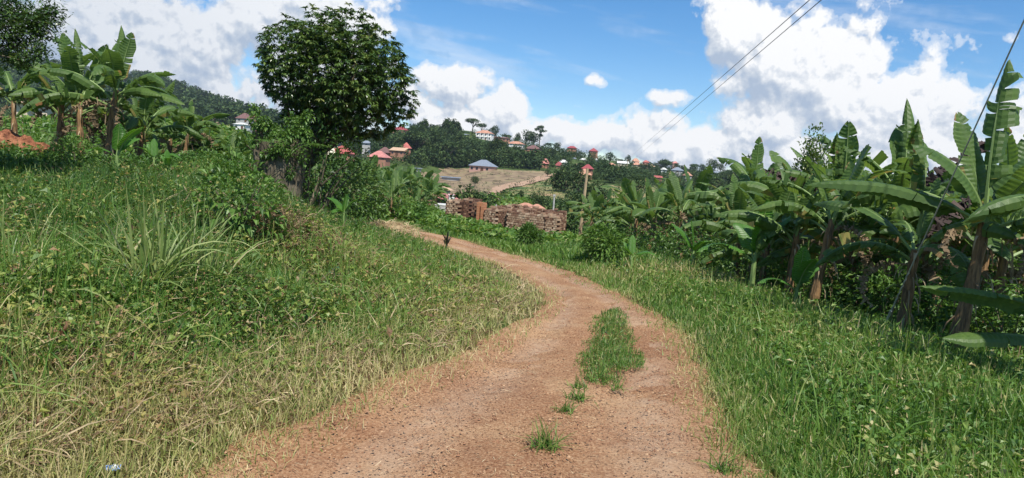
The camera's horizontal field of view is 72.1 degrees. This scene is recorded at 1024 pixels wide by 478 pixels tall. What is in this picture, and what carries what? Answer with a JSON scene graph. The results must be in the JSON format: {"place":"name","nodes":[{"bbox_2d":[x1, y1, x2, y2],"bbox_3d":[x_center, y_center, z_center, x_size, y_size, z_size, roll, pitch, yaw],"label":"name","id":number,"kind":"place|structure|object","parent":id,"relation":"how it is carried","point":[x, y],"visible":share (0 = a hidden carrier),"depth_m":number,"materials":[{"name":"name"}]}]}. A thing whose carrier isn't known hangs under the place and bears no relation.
{"place":"outdoors","nodes":[
{"label":"outdoors","id":0,"kind":"place"},
{"bbox_2d":[0,138,533,476],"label":"bank grass","id":1,"kind":"structure","parent":0,"point":[127,288],"depth_m":5.99,"materials":[{"name":"green plant"}]},
{"bbox_2d":[47,231,773,477],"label":"dirt track","id":2,"kind":"structure","parent":0,"point":[608,465],"depth_m":4.68,"materials":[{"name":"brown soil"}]},
{"bbox_2d":[367,218,423,234],"bbox_3d":[-3.697,-0.319,21.639,2.440,0.677,1.875,4,5,0],"label":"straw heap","id":3,"kind":"object","parent":2,"relation":"on","point":[408,229],"visible":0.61,"depth_m":21.37,"materials":[{"name":"beige plant"}]},
{"bbox_2d":[512,413,583,454],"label":"grass tuft","id":4,"kind":"object","parent":2,"relation":"on","point":[546,442],"visible":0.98,"depth_m":4.17,"materials":[{"name":"green plant"}]},
{"bbox_2d":[549,398,577,418],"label":"grass tuft","id":5,"kind":"object","parent":2,"relation":"on","point":[565,409],"visible":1,"depth_m":4.83,"materials":[{"name":"green plant"}]},
{"bbox_2d":[561,380,598,407],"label":"grass tuft","id":6,"kind":"object","parent":2,"relation":"on","point":[574,396],"visible":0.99,"depth_m":5.13,"materials":[{"name":"green plant"}]},
{"bbox_2d":[573,306,647,385],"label":"grass patch","id":7,"kind":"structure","parent":2,"relation":"on","point":[615,356],"depth_m":6.49,"materials":[{"name":"green plant"}]},
{"bbox_2d":[691,443,756,476],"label":"grass tuft","id":8,"kind":"object","parent":2,"relation":"on","point":[726,466],"visible":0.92,"depth_m":4.01,"materials":[{"name":"green plant"}]},
{"bbox_2d":[0,95,953,477],"bbox_3d":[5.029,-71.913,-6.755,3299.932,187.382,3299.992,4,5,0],"label":"ground","id":9,"kind":"structure","parent":0,"point":[436,355],"depth_m":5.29,"materials":[{"name":"plant"}]},
{"bbox_2d":[0,128,52,157],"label":"earth heap","id":10,"kind":"object","parent":9,"relation":"on","point":[6,134],"visible":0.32,"depth_m":17.30,"materials":[{"name":"orange soil"}]},
{"bbox_2d":[0,54,61,133],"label":"banana plant","id":11,"kind":"object","parent":9,"relation":"on","point":[25,80],"visible":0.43,"depth_m":18.80,"materials":[{"name":"green plant"}]},
{"bbox_2d":[0,0,74,106],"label":"overhanging tree","id":12,"kind":"object","parent":9,"relation":"on","point":[38,21],"visible":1,"depth_m":12.26,"materials":[{"name":"green plant"}]},
{"bbox_2d":[18,193,72,244],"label":"grass clump","id":13,"kind":"object","parent":9,"relation":"on","point":[41,222],"visible":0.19,"depth_m":6.28,"materials":[{"name":"green plant"}]},
{"bbox_2d":[1,229,100,307],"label":"grass clump","id":14,"kind":"object","parent":9,"relation":"on","point":[9,252],"visible":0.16,"depth_m":4.73,"materials":[{"name":"green plant"}]},
{"bbox_2d":[39,132,96,170],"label":"bush","id":15,"kind":"object","parent":9,"relation":"on","point":[56,148],"visible":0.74,"depth_m":14.70,"materials":[{"name":"green plant"}]},
{"bbox_2d":[0,49,141,152],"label":"banana plant","id":16,"kind":"object","parent":9,"relation":"on","point":[60,108],"visible":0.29,"depth_m":17.80,"materials":[{"name":"green plant"}]},
{"bbox_2d":[8,29,152,155],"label":"banana plant","id":17,"kind":"object","parent":9,"relation":"on","point":[70,59],"visible":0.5,"depth_m":17.23,"materials":[{"name":"green plant"}]},
{"bbox_2d":[15,25,184,161],"bbox_3d":[-9.139,-3.152,15.880,3.322,3.552,2.912,6,6,25],"label":"banana plant","id":18,"kind":"object","parent":9,"relation":"on","point":[113,68],"visible":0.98,"depth_m":15.96,"materials":[{"name":"green plant"}]},
{"bbox_2d":[86,123,143,177],"bbox_3d":[-7.456,-1.621,13.280,0.668,1.141,0.980,9,7,44],"label":"banana sapling","id":19,"kind":"object","parent":9,"relation":"on","point":[121,141],"visible":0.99,"depth_m":13.27,"materials":[{"name":"green plant"}]},
{"bbox_2d":[79,208,152,277],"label":"grass clump","id":20,"kind":"object","parent":9,"relation":"on","point":[115,243],"visible":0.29,"depth_m":5.62,"materials":[{"name":"green plant"}]},
{"bbox_2d":[44,180,245,304],"bbox_3d":[-2.862,0.072,5.508,1.578,1.170,1.345,4,5,0],"label":"grass clump","id":21,"kind":"object","parent":9,"relation":"on","point":[163,251],"visible":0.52,"depth_m":5.32,"materials":[{"name":"green plant"}]},
{"bbox_2d":[90,81,204,158],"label":"banana plant","id":22,"kind":"object","parent":9,"relation":"on","point":[147,106],"visible":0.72,"depth_m":18.27,"materials":[{"name":"green plant"}]},
{"bbox_2d":[135,139,178,164],"bbox_3d":[-7.218,-1.639,14.424,0.843,0.820,0.421,3,6,-16],"label":"banana sapling","id":23,"kind":"object","parent":9,"relation":"on","point":[152,147],"visible":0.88,"depth_m":14.39,"materials":[{"name":"green plant"}]},
{"bbox_2d":[142,98,221,156],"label":"banana plant","id":24,"kind":"object","parent":9,"relation":"on","point":[199,117],"visible":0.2,"depth_m":21.86,"materials":[{"name":"green plant"}]},
{"bbox_2d":[112,193,253,292],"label":"grass clump","id":25,"kind":"object","parent":9,"relation":"on","point":[192,257],"visible":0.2,"depth_m":5.93,"materials":[{"name":"green plant"}]},
{"bbox_2d":[137,94,229,155],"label":"banana plant","id":26,"kind":"object","parent":9,"relation":"on","point":[197,127],"visible":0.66,"depth_m":21.27,"materials":[{"name":"green plant"}]},
{"bbox_2d":[170,119,238,157],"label":"banana plant","id":27,"kind":"object","parent":9,"relation":"on","point":[206,146],"visible":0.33,"depth_m":22.23,"materials":[{"name":"green plant"}]},
{"bbox_2d":[157,203,278,307],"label":"grass clump","id":28,"kind":"object","parent":9,"relation":"on","point":[212,258],"visible":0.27,"depth_m":5.96,"materials":[{"name":"green plant"}]},
{"bbox_2d":[181,185,255,251],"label":"grass clump","id":29,"kind":"object","parent":9,"relation":"on","point":[223,225],"visible":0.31,"depth_m":7.52,"materials":[{"name":"green plant"}]},
{"bbox_2d":[214,131,251,165],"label":"banana plant","id":30,"kind":"object","parent":9,"relation":"on","point":[233,139],"visible":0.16,"depth_m":22.98,"materials":[{"name":"green plant"}]},
{"bbox_2d":[211,126,263,169],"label":"banana plant","id":31,"kind":"object","parent":9,"relation":"on","point":[244,141],"visible":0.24,"depth_m":23.50,"materials":[{"name":"green plant"}]},
{"bbox_2d":[183,141,294,245],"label":"bush","id":32,"kind":"object","parent":9,"relation":"on","point":[250,202],"visible":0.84,"depth_m":7.98,"materials":[{"name":"green plant"}]},
{"bbox_2d":[0,140,529,469],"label":"creeping weeds","id":33,"kind":"object","parent":9,"relation":"on","point":[71,322],"visible":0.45,"depth_m":5.76,"materials":[{"name":"green plant"}]},
{"bbox_2d":[0,148,534,477],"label":"dead stalks","id":34,"kind":"object","parent":9,"relation":"on","point":[201,389],"visible":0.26,"depth_m":4.61,"materials":[{"name":"plant"}]},
{"bbox_2d":[130,208,414,289],"bbox_3d":[-2.838,0.048,9.084,4.479,0.915,3.850,6,6,18],"label":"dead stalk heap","id":35,"kind":"object","parent":9,"relation":"on","point":[283,212],"visible":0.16,"depth_m":8.70,"materials":[{"name":"plant"}]},
{"bbox_2d":[246,103,315,205],"bbox_3d":[-5.782,-2.006,17.488,1.769,2.663,1.213,4,5,0],"label":"tree stump","id":36,"kind":"object","parent":9,"relation":"on","point":[273,165],"visible":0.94,"depth_m":17.28,"materials":[{"name":"green plant"}]},
{"bbox_2d":[242,139,332,163],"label":"palm seedling","id":37,"kind":"object","parent":36,"relation":"on","point":[291,153],"visible":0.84,"depth_m":17.06,"materials":[{"name":"green plant"}]},
{"bbox_2d":[237,109,374,208],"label":"bush","id":38,"kind":"object","parent":9,"relation":"on","point":[315,194],"visible":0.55,"depth_m":18.39,"materials":[{"name":"green plant"}]},
{"bbox_2d":[232,115,381,217],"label":"bush","id":39,"kind":"object","parent":9,"relation":"on","point":[373,199],"visible":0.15,"depth_m":21.13,"materials":[{"name":"green plant"}]},
{"bbox_2d":[251,2,420,203],"bbox_3d":[-5.026,-3.581,20.390,4.741,6.272,4.840,4,5,0],"label":"mango tree","id":40,"kind":"object","parent":9,"relation":"on","point":[335,90],"visible":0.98,"depth_m":19.32,"materials":[{"name":"green plant"}]},
{"bbox_2d":[327,194,358,222],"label":"banana sapling","id":41,"kind":"object","parent":9,"relation":"on","point":[345,206],"visible":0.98,"depth_m":14.50,"materials":[{"name":"green plant"}]},
{"bbox_2d":[302,133,389,221],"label":"bush","id":42,"kind":"object","parent":9,"relation":"on","point":[326,199],"visible":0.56,"depth_m":19.67,"materials":[{"name":"green plant"}]},
{"bbox_2d":[305,152,388,222],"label":"bush","id":43,"kind":"object","parent":9,"relation":"on","point":[357,211],"visible":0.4,"depth_m":21.03,"materials":[{"name":"green plant"}]},
{"bbox_2d":[309,144,390,220],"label":"bush","id":44,"kind":"object","parent":9,"relation":"on","point":[312,175],"visible":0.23,"depth_m":22.92,"materials":[{"name":"green plant"}]},
{"bbox_2d":[351,189,390,219],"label":"bush","id":45,"kind":"object","parent":9,"relation":"on","point":[368,212],"visible":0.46,"depth_m":30.41,"materials":[{"name":"green plant"}]},
{"bbox_2d":[369,151,390,167],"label":"house","id":46,"kind":"structure","parent":9,"relation":"on","point":[384,158],"depth_m":228.79,"materials":[{"name":"metal"}]},
{"bbox_2d":[357,174,414,218],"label":"banana plant","id":47,"kind":"object","parent":9,"relation":"on","point":[391,190],"visible":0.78,"depth_m":31.16,"materials":[{"name":"green plant"}]},
{"bbox_2d":[374,168,416,206],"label":"banana plant","id":48,"kind":"object","parent":9,"relation":"on","point":[389,173],"visible":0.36,"depth_m":33.23,"materials":[{"name":"green plant"}]},
{"bbox_2d":[389,147,407,160],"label":"house","id":49,"kind":"structure","parent":9,"relation":"on","point":[398,152],"depth_m":259.16,"materials":[{"name":"brick"}]},
{"bbox_2d":[375,167,422,202],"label":"banana plant","id":50,"kind":"object","parent":9,"relation":"on","point":[411,177],"visible":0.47,"depth_m":35.10,"materials":[{"name":"green plant"}]},
{"bbox_2d":[404,131,429,146],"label":"tree","id":51,"kind":"object","parent":9,"relation":"on","point":[417,135],"visible":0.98,"depth_m":275.79,"materials":[{"name":"green plant"}]},
{"bbox_2d":[402,182,436,201],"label":"banana plant","id":52,"kind":"object","parent":9,"relation":"on","point":[423,195],"visible":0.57,"depth_m":38.12,"materials":[{"name":"green plant"}]},
{"bbox_2d":[431,141,459,166],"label":"tree","id":53,"kind":"object","parent":9,"relation":"on","point":[447,146],"visible":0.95,"depth_m":277.49,"materials":[{"name":"green plant"}]},
{"bbox_2d":[444,184,490,208],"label":"tree","id":54,"kind":"object","parent":9,"relation":"on","point":[466,194],"visible":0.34,"depth_m":75.00,"materials":[{"name":"green plant"}]},
{"bbox_2d":[0,50,954,204],"bbox_3d":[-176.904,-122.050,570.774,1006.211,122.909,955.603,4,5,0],"label":"woodland","id":55,"kind":"object","parent":9,"relation":"on","point":[205,103],"visible":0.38,"depth_m":324.29,"materials":[{"name":"green plant"}]},
{"bbox_2d":[469,160,497,171],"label":"house","id":56,"kind":"structure","parent":9,"relation":"on","point":[482,165],"depth_m":258.46,"materials":[{"name":"paint"}]},
{"bbox_2d":[475,130,493,140],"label":"house","id":57,"kind":"structure","parent":9,"relation":"on","point":[485,135],"depth_m":412.98,"materials":[{"name":"white paint"}]},
{"bbox_2d":[0,113,974,328],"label":"rough grass","id":58,"kind":"structure","parent":9,"relation":"on","point":[487,232],"depth_m":30.01,"materials":[{"name":"green plant"}]},
{"bbox_2d":[445,198,566,235],"bbox_3d":[0.022,-0.913,39.868,7.103,2.435,3.566,7,6,26],"label":"brick ruin","id":59,"kind":"object","parent":9,"relation":"on","point":[517,215],"visible":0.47,"depth_m":38.63,"materials":[{"name":"brown brick"}]},
{"bbox_2d":[0,126,1023,353],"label":"undergrowth","id":60,"kind":"object","parent":9,"relation":"on","point":[946,308],"visible":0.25,"depth_m":13.01,"materials":[{"name":"green plant"}]},
{"bbox_2d":[515,221,544,246],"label":"bush","id":61,"kind":"object","parent":9,"relation":"on","point":[532,233],"visible":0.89,"depth_m":21.76,"materials":[{"name":"green plant"}]},
{"bbox_2d":[547,201,587,233],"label":"bush","id":62,"kind":"object","parent":9,"relation":"on","point":[572,217],"visible":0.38,"depth_m":59.72,"materials":[{"name":"green plant"}]},
{"bbox_2d":[555,189,588,210],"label":"tree","id":63,"kind":"object","parent":9,"relation":"on","point":[578,196],"visible":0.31,"depth_m":109.33,"materials":[{"name":"green plant"}]},
{"bbox_2d":[561,190,615,234],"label":"banana plant","id":64,"kind":"object","parent":9,"relation":"on","point":[584,200],"visible":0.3,"depth_m":42.96,"materials":[{"name":"green plant"}]},
{"bbox_2d":[571,193,609,225],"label":"banana plant","id":65,"kind":"object","parent":9,"relation":"on","point":[600,199],"visible":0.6,"depth_m":35.49,"materials":[{"name":"green plant"}]},
{"bbox_2d":[571,186,612,225],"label":"banana plant","id":66,"kind":"object","parent":9,"relation":"on","point":[610,191],"visible":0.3,"depth_m":40.30,"materials":[{"name":"green plant"}]},
{"bbox_2d":[577,181,614,204],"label":"tree","id":67,"kind":"object","parent":9,"relation":"on","point":[591,187],"visible":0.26,"depth_m":118.40,"materials":[{"name":"green plant"}]},
{"bbox_2d":[576,222,636,263],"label":"bush","id":68,"kind":"object","parent":9,"relation":"on","point":[609,239],"visible":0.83,"depth_m":14.63,"materials":[{"name":"green plant"}]},
{"bbox_2d":[600,188,656,235],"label":"banana plant","id":69,"kind":"object","parent":9,"relation":"on","point":[639,195],"visible":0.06,"depth_m":31.16,"materials":[{"name":"green plant"}]},
{"bbox_2d":[591,198,667,241],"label":"banana plant","id":70,"kind":"object","parent":9,"relation":"on","point":[611,219],"visible":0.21,"depth_m":28.93,"materials":[{"name":"green plant"}]},
{"bbox_2d":[597,177,675,246],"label":"banana plant","id":71,"kind":"object","parent":9,"relation":"on","point":[631,192],"visible":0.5,"depth_m":25.74,"materials":[{"name":"green plant"}]},
{"bbox_2d":[619,235,656,268],"bbox_3d":[2.374,0.314,13.499,0.771,0.778,0.330,3,5,-10],"label":"banana sapling","id":72,"kind":"object","parent":9,"relation":"on","point":[630,248],"visible":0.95,"depth_m":13.46,"materials":[{"name":"green plant"}]},
{"bbox_2d":[608,177,682,250],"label":"banana plant","id":73,"kind":"object","parent":9,"relation":"on","point":[652,198],"visible":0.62,"depth_m":23.19,"materials":[{"name":"green plant"}]},
{"bbox_2d":[640,171,722,256],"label":"banana plant","id":74,"kind":"object","parent":9,"relation":"on","point":[674,194],"visible":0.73,"depth_m":19.91,"materials":[{"name":"green plant"}]},
{"bbox_2d":[672,221,710,266],"bbox_3d":[3.484,0.243,13.772,0.818,1.221,0.894,6,6,21],"label":"banana sapling","id":75,"kind":"object","parent":9,"relation":"on","point":[697,247],"visible":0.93,"depth_m":13.64,"materials":[{"name":"green plant"}]},
{"bbox_2d":[656,163,731,255],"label":"banana plant","id":76,"kind":"object","parent":9,"relation":"on","point":[704,174],"visible":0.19,"depth_m":25.58,"materials":[{"name":"green plant"}]},
{"bbox_2d":[666,188,736,259],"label":"banana plant","id":77,"kind":"object","parent":9,"relation":"on","point":[707,204],"visible":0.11,"depth_m":23.86,"materials":[{"name":"green plant"}]},
{"bbox_2d":[667,136,780,260],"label":"banana plant","id":78,"kind":"object","parent":9,"relation":"on","point":[751,170],"visible":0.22,"depth_m":21.82,"materials":[{"name":"green plant"}]},
{"bbox_2d":[675,174,783,276],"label":"banana plant","id":79,"kind":"object","parent":9,"relation":"on","point":[737,200],"visible":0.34,"depth_m":14.78,"materials":[{"name":"green plant"}]},
{"bbox_2d":[698,199,790,287],"bbox_3d":[3.980,0.177,12.046,1.261,1.772,1.078,0,7,-40],"label":"banana sapling","id":80,"kind":"object","parent":9,"relation":"on","point":[748,233],"visible":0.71,"depth_m":11.91,"materials":[{"name":"green plant"}]},
{"bbox_2d":[692,180,831,285],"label":"banana plant","id":81,"kind":"object","parent":9,"relation":"on","point":[726,253],"visible":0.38,"depth_m":13.19,"materials":[{"name":"green plant"}]},
{"bbox_2d":[699,191,859,273],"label":"banana plant","id":82,"kind":"object","parent":9,"relation":"on","point":[759,199],"visible":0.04,"depth_m":20.11,"materials":[{"name":"green plant"}]},
{"bbox_2d":[757,246,818,305],"bbox_3d":[4.182,0.645,10.496,0.816,1.150,0.861,8,7,35],"label":"banana sapling","id":83,"kind":"object","parent":9,"relation":"on","point":[804,270],"visible":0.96,"depth_m":10.27,"materials":[{"name":"green plant"}]},
{"bbox_2d":[721,150,864,257],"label":"banana plant","id":84,"kind":"object","parent":9,"relation":"on","point":[771,190],"visible":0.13,"depth_m":17.21,"materials":[{"name":"green plant"}]},
{"bbox_2d":[714,170,879,294],"bbox_3d":[4.836,0.042,12.060,2.597,2.416,1.953,7,6,29],"label":"banana plant","id":85,"kind":"object","parent":9,"relation":"on","point":[769,226],"visible":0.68,"depth_m":11.72,"materials":[{"name":"green plant"}]},
{"bbox_2d":[791,122,828,254],"bbox_3d":[7.991,-0.759,18.948,1.424,4.764,1.386,4,5,0],"label":"young tree","id":86,"kind":"object","parent":9,"relation":"on","point":[812,154],"visible":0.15,"depth_m":18.72,"materials":[{"name":"green plant"}]},
{"bbox_2d":[764,121,870,298],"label":"banana plant","id":87,"kind":"object","parent":9,"relation":"on","point":[840,159],"visible":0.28,"depth_m":13.35,"materials":[{"name":"green plant"}]},
{"bbox_2d":[752,144,910,305],"bbox_3d":[5.077,-0.065,11.156,2.188,2.817,2.055,7,6,28],"label":"banana plant","id":88,"kind":"object","parent":9,"relation":"on","point":[806,214],"visible":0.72,"depth_m":10.94,"materials":[{"name":"green plant"}]},
{"bbox_2d":[744,162,927,305],"bbox_3d":[5.573,0.034,12.132,3.102,2.809,2.593,5,6,15],"label":"banana plant","id":89,"kind":"object","parent":9,"relation":"on","point":[782,253],"visible":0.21,"depth_m":12.07,"materials":[{"name":"green plant"}]},
{"bbox_2d":[797,164,950,293],"bbox_3d":[6.993,0.006,14.375,3.518,3.174,3.864,7,6,31],"label":"banana plant","id":90,"kind":"object","parent":9,"relation":"on","point":[876,179],"visible":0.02,"depth_m":14.36,"materials":[{"name":"green plant"}]},
{"bbox_2d":[853,258,920,323],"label":"bush","id":91,"kind":"object","parent":9,"relation":"on","point":[878,285],"visible":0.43,"depth_m":10.47,"materials":[{"name":"green plant"}]},
{"bbox_2d":[810,135,996,281],"bbox_3d":[8.312,-0.407,15.822,3.783,4.133,3.890,6,6,24],"label":"banana plant","id":92,"kind":"object","parent":9,"relation":"on","point":[829,172],"visible":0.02,"depth_m":15.04,"materials":[{"name":"green plant"}]},
{"bbox_2d":[819,99,991,313],"bbox_3d":[6.125,-0.340,10.939,2.810,3.790,2.006,6,6,19],"label":"banana plant","id":93,"kind":"object","parent":9,"relation":"on","point":[902,156],"visible":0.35,"depth_m":11.21,"materials":[{"name":"green plant"}]},
{"bbox_2d":[806,59,1023,351],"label":"banana plant","id":94,"kind":"object","parent":9,"relation":"on","point":[975,180],"visible":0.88,"depth_m":8.13,"materials":[{"name":"green plant"}]},
{"bbox_2d":[813,119,1023,331],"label":"banana plant","id":95,"kind":"object","parent":9,"relation":"on","point":[960,260],"visible":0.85,"depth_m":8.95,"materials":[{"name":"green plant"}]},
{"bbox_2d":[828,189,1023,322],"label":"banana plant","id":96,"kind":"object","parent":9,"relation":"on","point":[996,247],"visible":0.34,"depth_m":10.96,"materials":[{"name":"green plant"}]},
{"bbox_2d":[883,20,1023,326],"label":"stay wire","id":97,"kind":"object","parent":9,"relation":"on","point":[889,314],"visible":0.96,"depth_m":7.29,"materials":[{"name":"metal"}]},
{"bbox_2d":[883,165,1023,322],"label":"banana plant","id":98,"kind":"object","parent":9,"relation":"on","point":[985,267],"visible":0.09,"depth_m":12.52,"materials":[{"name":"green plant"}]},
{"bbox_2d":[886,127,1023,331],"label":"banana plant","id":99,"kind":"object","parent":9,"relation":"on","point":[1014,151],"visible":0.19,"depth_m":10.25,"materials":[{"name":"green plant"}]},
{"bbox_2d":[918,194,1023,355],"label":"banana plant","id":100,"kind":"object","parent":9,"relation":"on","point":[997,208],"visible":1,"depth_m":6.72,"materials":[{"name":"green plant"}]},
{"bbox_2d":[920,225,1023,297],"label":"banana plant","id":101,"kind":"object","parent":9,"relation":"on","point":[995,266],"visible":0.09,"depth_m":15.58,"materials":[{"name":"green plant"}]},
{"bbox_2d":[972,295,1023,358],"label":"bush","id":102,"kind":"object","parent":9,"relation":"on","point":[1014,347],"visible":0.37,"depth_m":8.82,"materials":[{"name":"green plant"}]},
{"bbox_2d":[421,167,548,194],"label":"ploughed field","id":103,"kind":"structure","parent":0,"point":[489,178],"depth_m":233.92,"materials":[{"name":"beige soil"}]},
{"bbox_2d":[0,0,1023,173],"label":"sky","id":104,"kind":"structure","parent":0,"point":[606,76],"materials":[{"name":"blue"}]},
{"bbox_2d":[487,173,552,198],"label":"lane","id":105,"kind":"structure","parent":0,"point":[503,186],"depth_m":195.03,"materials":[{"name":"beige soil"}]},
{"bbox_2d":[500,179,657,205],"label":"meadow","id":106,"kind":"structure","parent":0,"point":[548,191],"depth_m":168.64,"materials":[{"name":"plant"}]},
{"bbox_2d":[549,166,581,191],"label":"tree","id":107,"kind":"object","parent":106,"relation":"on","point":[563,183],"visible":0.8,"depth_m":164.29,"materials":[{"name":"green plant"}]},
{"bbox_2d":[567,169,592,191],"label":"tree","id":108,"kind":"object","parent":106,"relation":"on","point":[580,176],"visible":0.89,"depth_m":159.17,"materials":[{"name":"green plant"}]},
{"bbox_2d":[534,232,1023,477],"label":"green grass","id":109,"kind":"structure","parent":0,"point":[859,394],"depth_m":6.00,"materials":[{"name":"green plant"}]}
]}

